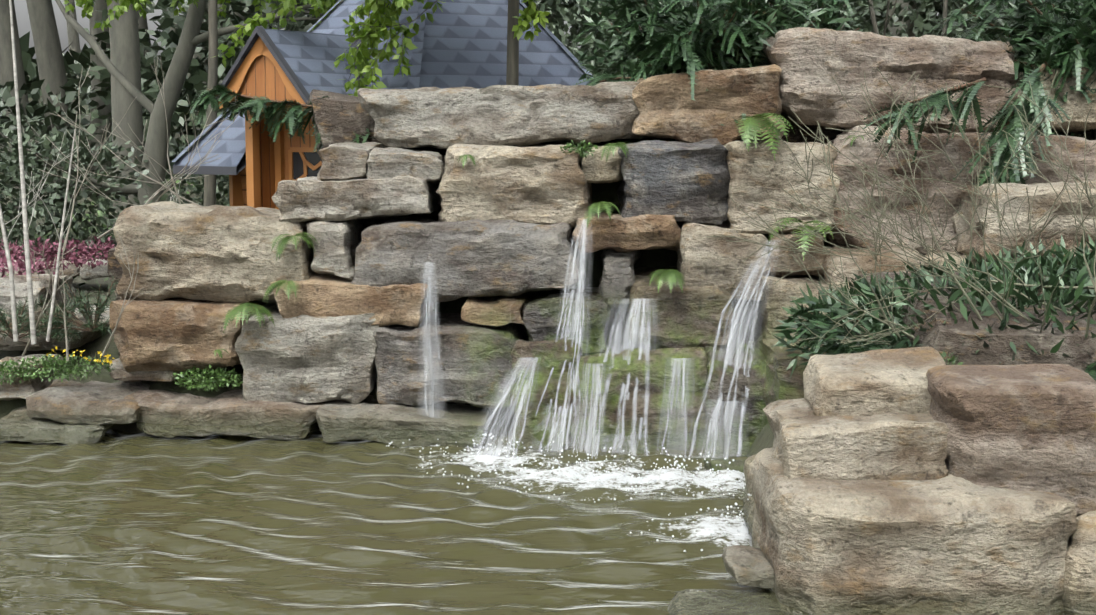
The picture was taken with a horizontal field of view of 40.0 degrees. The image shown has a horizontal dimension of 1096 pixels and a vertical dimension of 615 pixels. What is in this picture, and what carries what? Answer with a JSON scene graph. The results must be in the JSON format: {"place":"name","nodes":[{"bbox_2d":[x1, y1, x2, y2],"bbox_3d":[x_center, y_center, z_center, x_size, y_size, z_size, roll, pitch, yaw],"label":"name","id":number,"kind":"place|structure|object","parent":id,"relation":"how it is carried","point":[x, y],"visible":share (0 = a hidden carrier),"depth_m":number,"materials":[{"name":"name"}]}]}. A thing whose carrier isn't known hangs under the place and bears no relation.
{"place":"outdoors","nodes":[
{"label":"outdoors","id":0,"kind":"place"},
{"bbox_2d":[0,429,759,614],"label":"pond water","id":1,"kind":"structure","parent":0,"point":[115,522],"depth_m":7.54,"materials":[{"name":"liquid"}]},
{"bbox_2d":[0,406,114,444],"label":"rock","id":2,"kind":"object","parent":1,"relation":"on","point":[18,424],"visible":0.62,"depth_m":9.59,"materials":[{"name":"stone"}]},
{"bbox_2d":[26,377,149,424],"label":"rock","id":3,"kind":"object","parent":2,"relation":"on","point":[66,401],"visible":0.77,"depth_m":9.72,"materials":[{"name":"stone"}]},
{"bbox_2d":[316,395,488,446],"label":"rock","id":4,"kind":"object","parent":1,"relation":"in","point":[369,418],"visible":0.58,"depth_m":9.55,"materials":[{"name":"stone"}]},
{"bbox_2d":[373,312,527,408],"bbox_3d":[-0.632,0.336,10.160,1.053,0.578,1.066,0,7,2],"label":"rock","id":5,"kind":"object","parent":4,"relation":"on","point":[475,360],"visible":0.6,"depth_m":9.70,"materials":[{"name":"stone"}]},
{"bbox_2d":[270,274,436,326],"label":"rock","id":6,"kind":"object","parent":5,"relation":"on","point":[326,295],"visible":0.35,"depth_m":9.77,"materials":[{"name":"stone"}]},
{"bbox_2d":[307,219,363,280],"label":"rock","id":7,"kind":"object","parent":6,"relation":"on","point":[339,242],"visible":0.75,"depth_m":9.88,"materials":[{"name":"stone"}]},
{"bbox_2d":[351,216,584,301],"bbox_3d":[-0.537,-0.338,10.256,1.578,0.578,1.105,0,7,2],"label":"rock","id":8,"kind":"object","parent":6,"relation":"on","point":[489,257],"visible":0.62,"depth_m":9.76,"materials":[{"name":"stone"}]},
{"bbox_2d":[436,144,591,227],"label":"rock","id":9,"kind":"object","parent":8,"relation":"on","point":[544,184],"visible":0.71,"depth_m":9.91,"materials":[{"name":"stone"}]},
{"bbox_2d":[357,81,647,148],"bbox_3d":[-0.242,-1.347,10.693,2.176,0.519,1.098,0,7,2],"label":"rock","id":10,"kind":"object","parent":9,"relation":"on","point":[495,115],"visible":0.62,"depth_m":10.22,"materials":[{"name":"stone"}]},
{"bbox_2d":[567,0,872,147],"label":"shrub","id":11,"kind":"object","parent":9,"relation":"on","point":[666,51],"depth_m":10.59,"materials":[{"name":"green plant"}]},
{"bbox_2d":[386,415,751,551],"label":"splash droplets","id":12,"kind":"object","parent":1,"relation":"on","point":[612,469],"visible":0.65,"depth_m":8.60,"materials":[{"name":"white liquid"}]},
{"bbox_2d":[417,219,779,476],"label":"waterfall","id":13,"kind":"structure","parent":1,"relation":"on","point":[627,344],"depth_m":9.36,"materials":[{"name":"white liquid"}]},
{"bbox_2d":[667,587,799,614],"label":"rock slab","id":14,"kind":"object","parent":1,"relation":"in","point":[759,601],"visible":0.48,"depth_m":6.14,"materials":[{"name":"stone"}]},
{"bbox_2d":[749,448,1076,614],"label":"rock","id":15,"kind":"object","parent":1,"relation":"on","point":[949,544],"visible":0.75,"depth_m":5.86,"materials":[{"name":"stone"}]},
{"bbox_2d":[763,398,948,480],"bbox_3d":[1.332,0.609,6.518,0.734,0.370,0.847,0,7,2],"label":"rock","id":16,"kind":"object","parent":15,"relation":"on","point":[807,443],"visible":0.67,"depth_m":6.15,"materials":[{"name":"stone"}]},
{"bbox_2d":[803,347,945,416],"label":"rock","id":17,"kind":"object","parent":16,"relation":"on","point":[872,382],"visible":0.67,"depth_m":6.41,"materials":[{"name":"stone"}]},
{"bbox_2d":[926,364,1095,516],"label":"rock","id":18,"kind":"object","parent":15,"relation":"on","point":[1025,427],"visible":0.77,"depth_m":6.04,"materials":[{"name":"stone"}]},
{"bbox_2d":[14,0,938,69],"label":"sky","id":19,"kind":"structure","parent":0,"point":[22,16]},
{"bbox_2d":[0,0,1095,255],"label":"evergreen backdrop","id":20,"kind":"structure","parent":0,"point":[926,14],"depth_m":23.64,"materials":[{"name":"green plant"}]},
{"bbox_2d":[0,70,1095,455],"bbox_3d":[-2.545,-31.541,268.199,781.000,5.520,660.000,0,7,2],"label":"ground","id":21,"kind":"structure","parent":0,"point":[650,258],"depth_m":10.51,"materials":[{"name":"soil"}]},
{"bbox_2d":[0,354,63,399],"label":"rock","id":22,"kind":"object","parent":21,"relation":"on","point":[15,389],"visible":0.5,"depth_m":9.95,"materials":[{"name":"stone"}]},
{"bbox_2d":[0,274,77,348],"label":"rock","id":23,"kind":"object","parent":21,"relation":"on","point":[39,288],"visible":0.42,"depth_m":10.66,"materials":[{"name":"stone"}]},
{"bbox_2d":[0,305,109,350],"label":"rock","id":24,"kind":"object","parent":21,"relation":"on","point":[82,340],"visible":0.17,"depth_m":10.67,"materials":[{"name":"stone"}]},
{"bbox_2d":[0,235,115,277],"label":"flowers","id":25,"kind":"object","parent":21,"relation":"on","point":[21,265],"visible":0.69,"depth_m":12.47,"materials":[{"name":"plant"}]},
{"bbox_2d":[0,272,120,361],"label":"shrub","id":26,"kind":"object","parent":21,"relation":"on","point":[102,309],"depth_m":10.32,"materials":[{"name":"plant"}]},
{"bbox_2d":[0,0,181,343],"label":"thin tree stems","id":27,"kind":"object","parent":21,"relation":"on","point":[23,212],"visible":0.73,"depth_m":9.28,"materials":[{"name":"white plant"}]},
{"bbox_2d":[80,259,108,279],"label":"rock","id":28,"kind":"object","parent":21,"relation":"on","point":[89,273],"visible":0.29,"depth_m":13.01,"materials":[{"name":"stone"}]},
{"bbox_2d":[107,247,122,357],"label":"rock","id":29,"kind":"object","parent":21,"relation":"on","point":[115,268],"depth_m":10.71,"materials":[{"name":"stone"}]},
{"bbox_2d":[22,56,250,360],"bbox_3d":[-2.929,-0.835,10.908,1.585,2.028,3.356,-2,7,-13],"label":"pale shrub","id":30,"kind":"object","parent":21,"relation":"on","point":[105,233],"visible":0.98,"depth_m":11.51,"materials":[{"name":"grey plant"}]},
{"bbox_2d":[109,358,187,381],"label":"rock","id":31,"kind":"object","parent":21,"relation":"on","point":[119,372],"visible":0.42,"depth_m":9.96,"materials":[{"name":"stone"}]},
{"bbox_2d":[109,298,264,371],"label":"rock","id":32,"kind":"object","parent":21,"relation":"on","point":[175,334],"visible":0.6,"depth_m":9.80,"materials":[{"name":"stone"}]},
{"bbox_2d":[113,201,320,303],"bbox_3d":[-2.210,-0.395,10.550,1.402,0.696,1.407,0,7,2],"label":"rock","id":33,"kind":"object","parent":32,"relation":"on","point":[214,253],"visible":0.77,"depth_m":9.91,"materials":[{"name":"stone"}]},
{"bbox_2d":[272,175,439,221],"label":"rock","id":34,"kind":"object","parent":33,"relation":"on","point":[312,198],"visible":0.9,"depth_m":9.89,"materials":[{"name":"stone"}]},
{"bbox_2d":[317,142,382,180],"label":"rock","id":35,"kind":"object","parent":34,"relation":"on","point":[344,161],"visible":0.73,"depth_m":10.05,"materials":[{"name":"stone"}]},
{"bbox_2d":[366,147,444,183],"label":"rock","id":36,"kind":"object","parent":34,"relation":"on","point":[392,162],"visible":0.77,"depth_m":9.99,"materials":[{"name":"stone"}]},
{"bbox_2d":[124,389,328,439],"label":"rock","id":37,"kind":"object","parent":21,"relation":"on","point":[166,414],"visible":0.67,"depth_m":9.69,"materials":[{"name":"stone"}]},
{"bbox_2d":[63,0,549,205],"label":"young tree","id":38,"kind":"object","parent":21,"relation":"on","point":[391,15],"depth_m":12.23,"materials":[{"name":"green plant"}]},
{"bbox_2d":[235,303,378,403],"bbox_3d":[-1.554,0.281,10.214,0.973,0.678,1.076,0,7,2],"label":"rock","id":39,"kind":"object","parent":21,"relation":"on","point":[305,359],"visible":0.75,"depth_m":9.75,"materials":[{"name":"stone"}]},
{"bbox_2d":[172,0,593,208],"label":"garden hut","id":40,"kind":"object","parent":21,"relation":"on","point":[460,43],"visible":0.29,"depth_m":12.85,"materials":[{"name":"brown wood"}]},
{"bbox_2d":[0,139,963,391],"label":"ground cover","id":41,"kind":"object","parent":21,"relation":"on","point":[64,364],"visible":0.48,"depth_m":9.88,"materials":[{"name":"green plant"}]},
{"bbox_2d":[0,257,53,275],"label":"rock","id":42,"kind":"object","parent":41,"relation":"on","point":[16,272],"visible":0.02,"depth_m":13.05,"materials":[{"name":"stone"}]},
{"bbox_2d":[40,256,90,276],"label":"rock","id":43,"kind":"object","parent":41,"relation":"on","point":[70,270],"visible":0.17,"depth_m":13.00,"materials":[{"name":"stone"}]},
{"bbox_2d":[46,347,114,363],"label":"yellow flowers","id":44,"kind":"object","parent":41,"relation":"on","point":[98,360],"visible":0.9,"depth_m":9.90,"materials":[{"name":"yellow plant"}]},
{"bbox_2d":[0,0,1017,226],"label":"woodland trees","id":45,"kind":"object","parent":21,"relation":"on","point":[122,65],"visible":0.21,"depth_m":18.74,"materials":[{"name":"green plant"}]},
{"bbox_2d":[507,337,582,450],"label":"rock","id":46,"kind":"object","parent":21,"relation":"on","point":[552,355],"visible":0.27,"depth_m":9.46,"materials":[{"name":"stone"}]},
{"bbox_2d":[522,285,614,355],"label":"rock","id":47,"kind":"object","parent":46,"relation":"on","point":[541,310],"visible":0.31,"depth_m":9.75,"materials":[{"name":"stone"}]},
{"bbox_2d":[461,292,529,325],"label":"rock","id":48,"kind":"object","parent":47,"relation":"on","point":[499,310],"visible":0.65,"depth_m":9.78,"materials":[{"name":"stone"}]},
{"bbox_2d":[582,146,622,183],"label":"rock","id":49,"kind":"object","parent":21,"relation":"on","point":[596,169],"visible":0.6,"depth_m":9.97,"materials":[{"name":"stone"}]},
{"bbox_2d":[598,249,640,307],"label":"rock","id":50,"kind":"object","parent":21,"relation":"on","point":[617,280],"visible":0.71,"depth_m":9.82,"materials":[{"name":"stone"}]},
{"bbox_2d":[572,212,680,252],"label":"rock","id":51,"kind":"object","parent":50,"relation":"on","point":[618,233],"visible":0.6,"depth_m":9.76,"materials":[{"name":"stone"}]},
{"bbox_2d":[617,138,730,224],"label":"rock","id":52,"kind":"object","parent":51,"relation":"on","point":[684,181],"visible":0.88,"depth_m":9.86,"materials":[{"name":"stone"}]},
{"bbox_2d":[632,64,784,144],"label":"rock","id":53,"kind":"object","parent":52,"relation":"on","point":[667,107],"visible":0.79,"depth_m":10.11,"materials":[{"name":"stone"}]},
{"bbox_2d":[568,347,707,453],"bbox_3d":[0.616,0.653,9.835,0.991,0.896,0.997,0,7,2],"label":"rock","id":54,"kind":"object","parent":21,"relation":"on","point":[620,371],"visible":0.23,"depth_m":9.38,"materials":[{"name":"stone"}]},
{"bbox_2d":[306,89,1095,229],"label":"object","id":55,"kind":"object","parent":21,"relation":"on","point":[340,118],"visible":0.06,"depth_m":10.67,"materials":[{"name":"stone"}]},
{"bbox_2d":[187,84,373,151],"bbox_3d":[-1.609,-1.225,10.898,1.871,0.777,1.055,-3,7,-26],"label":"branch","id":56,"kind":"object","parent":55,"relation":"attached to","point":[205,98],"depth_m":10.80,"materials":[{"name":"green plant"}]},
{"bbox_2d":[703,458,744,472],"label":"rock","id":57,"kind":"object","parent":21,"relation":"on","point":[736,465],"visible":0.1,"depth_m":8.78,"materials":[{"name":"stone"}]},
{"bbox_2d":[702,340,766,455],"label":"rock","id":58,"kind":"object","parent":21,"relation":"on","point":[753,382],"visible":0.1,"depth_m":9.28,"materials":[{"name":"stone"}]},
{"bbox_2d":[616,266,736,348],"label":"rock","id":59,"kind":"object","parent":58,"relation":"on","point":[689,316],"visible":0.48,"depth_m":9.64,"materials":[{"name":"stone"}]},
{"bbox_2d":[213,113,863,357],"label":"ferns","id":60,"kind":"object","parent":59,"relation":"on","point":[671,274],"visible":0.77,"depth_m":9.68,"materials":[{"name":"green plant"}]},
{"bbox_2d":[676,221,769,300],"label":"rock","id":61,"kind":"object","parent":59,"relation":"on","point":[703,260],"visible":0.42,"depth_m":9.70,"materials":[{"name":"stone"}]},
{"bbox_2d":[723,140,839,233],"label":"rock","id":62,"kind":"object","parent":61,"relation":"on","point":[759,174],"visible":0.67,"depth_m":9.85,"materials":[{"name":"stone"}]},
{"bbox_2d":[753,275,852,353],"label":"rock","id":63,"kind":"object","parent":58,"relation":"on","point":[777,294],"visible":0.19,"depth_m":9.49,"materials":[{"name":"stone"}]},
{"bbox_2d":[763,232,826,276],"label":"rock","id":64,"kind":"object","parent":63,"relation":"on","point":[783,258],"visible":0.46,"depth_m":9.72,"materials":[{"name":"stone"}]},
{"bbox_2d":[743,454,756,536],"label":"rock","id":65,"kind":"object","parent":21,"relation":"on","point":[748,510],"visible":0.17,"depth_m":7.54,"materials":[{"name":"stone"}]},
{"bbox_2d":[755,336,812,423],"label":"rock","id":66,"kind":"object","parent":21,"relation":"on","point":[778,384],"visible":0.29,"depth_m":8.57,"materials":[{"name":"stone"}]},
{"bbox_2d":[714,0,947,35],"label":"trunks","id":67,"kind":"object","parent":21,"relation":"on","point":[874,21],"visible":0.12,"depth_m":11.68,"materials":[{"name":"grey plant"}]},
{"bbox_2d":[817,245,923,285],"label":"rock","id":68,"kind":"object","parent":21,"relation":"on","point":[866,262],"visible":0.08,"depth_m":9.52,"materials":[{"name":"stone"}]},
{"bbox_2d":[707,67,1095,346],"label":"bare shrub","id":69,"kind":"object","parent":21,"relation":"on","point":[931,263],"visible":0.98,"depth_m":7.46,"materials":[{"name":"plant"}]},
{"bbox_2d":[772,0,1095,380],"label":"shrub","id":70,"kind":"object","parent":21,"relation":"on","point":[1071,55],"depth_m":8.94,"materials":[{"name":"green plant"}]},
{"bbox_2d":[819,125,1095,254],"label":"rock","id":71,"kind":"object","parent":21,"relation":"on","point":[866,151],"visible":0.4,"depth_m":9.83,"materials":[{"name":"stone"}]},
{"bbox_2d":[759,27,1021,133],"bbox_3d":[2.389,-1.560,10.724,1.764,0.820,1.336,0,7,2],"label":"rock","id":72,"kind":"object","parent":71,"relation":"on","point":[810,62],"visible":0.69,"depth_m":10.12,"materials":[{"name":"stone"}]},
{"bbox_2d":[1018,65,1095,132],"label":"rock","id":73,"kind":"object","parent":71,"relation":"on","point":[1078,109],"visible":0.25,"depth_m":10.00,"materials":[{"name":"stone"}]},
{"bbox_2d":[853,272,1095,370],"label":"rock","id":74,"kind":"object","parent":21,"relation":"on","point":[946,337],"visible":0.08,"depth_m":7.30,"materials":[{"name":"stone"}]},
{"bbox_2d":[920,251,1093,274],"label":"rock","id":75,"kind":"object","parent":21,"relation":"on","point":[941,260],"visible":0.02,"depth_m":9.44,"materials":[{"name":"stone"}]},
{"bbox_2d":[951,181,1095,261],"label":"rock","id":76,"kind":"object","parent":75,"relation":"on","point":[1045,196],"visible":0.56,"depth_m":9.14,"materials":[{"name":"stone"}]},
{"bbox_2d":[1062,511,1095,614],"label":"rock","id":77,"kind":"object","parent":21,"relation":"on","point":[1079,597],"visible":0.25,"depth_m":5.88,"materials":[{"name":"stone"}]},
{"bbox_2d":[722,545,774,587],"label":"rock","id":78,"kind":"object","parent":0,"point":[747,565],"visible":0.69,"depth_m":6.27,"materials":[{"name":"stone"}]}
]}

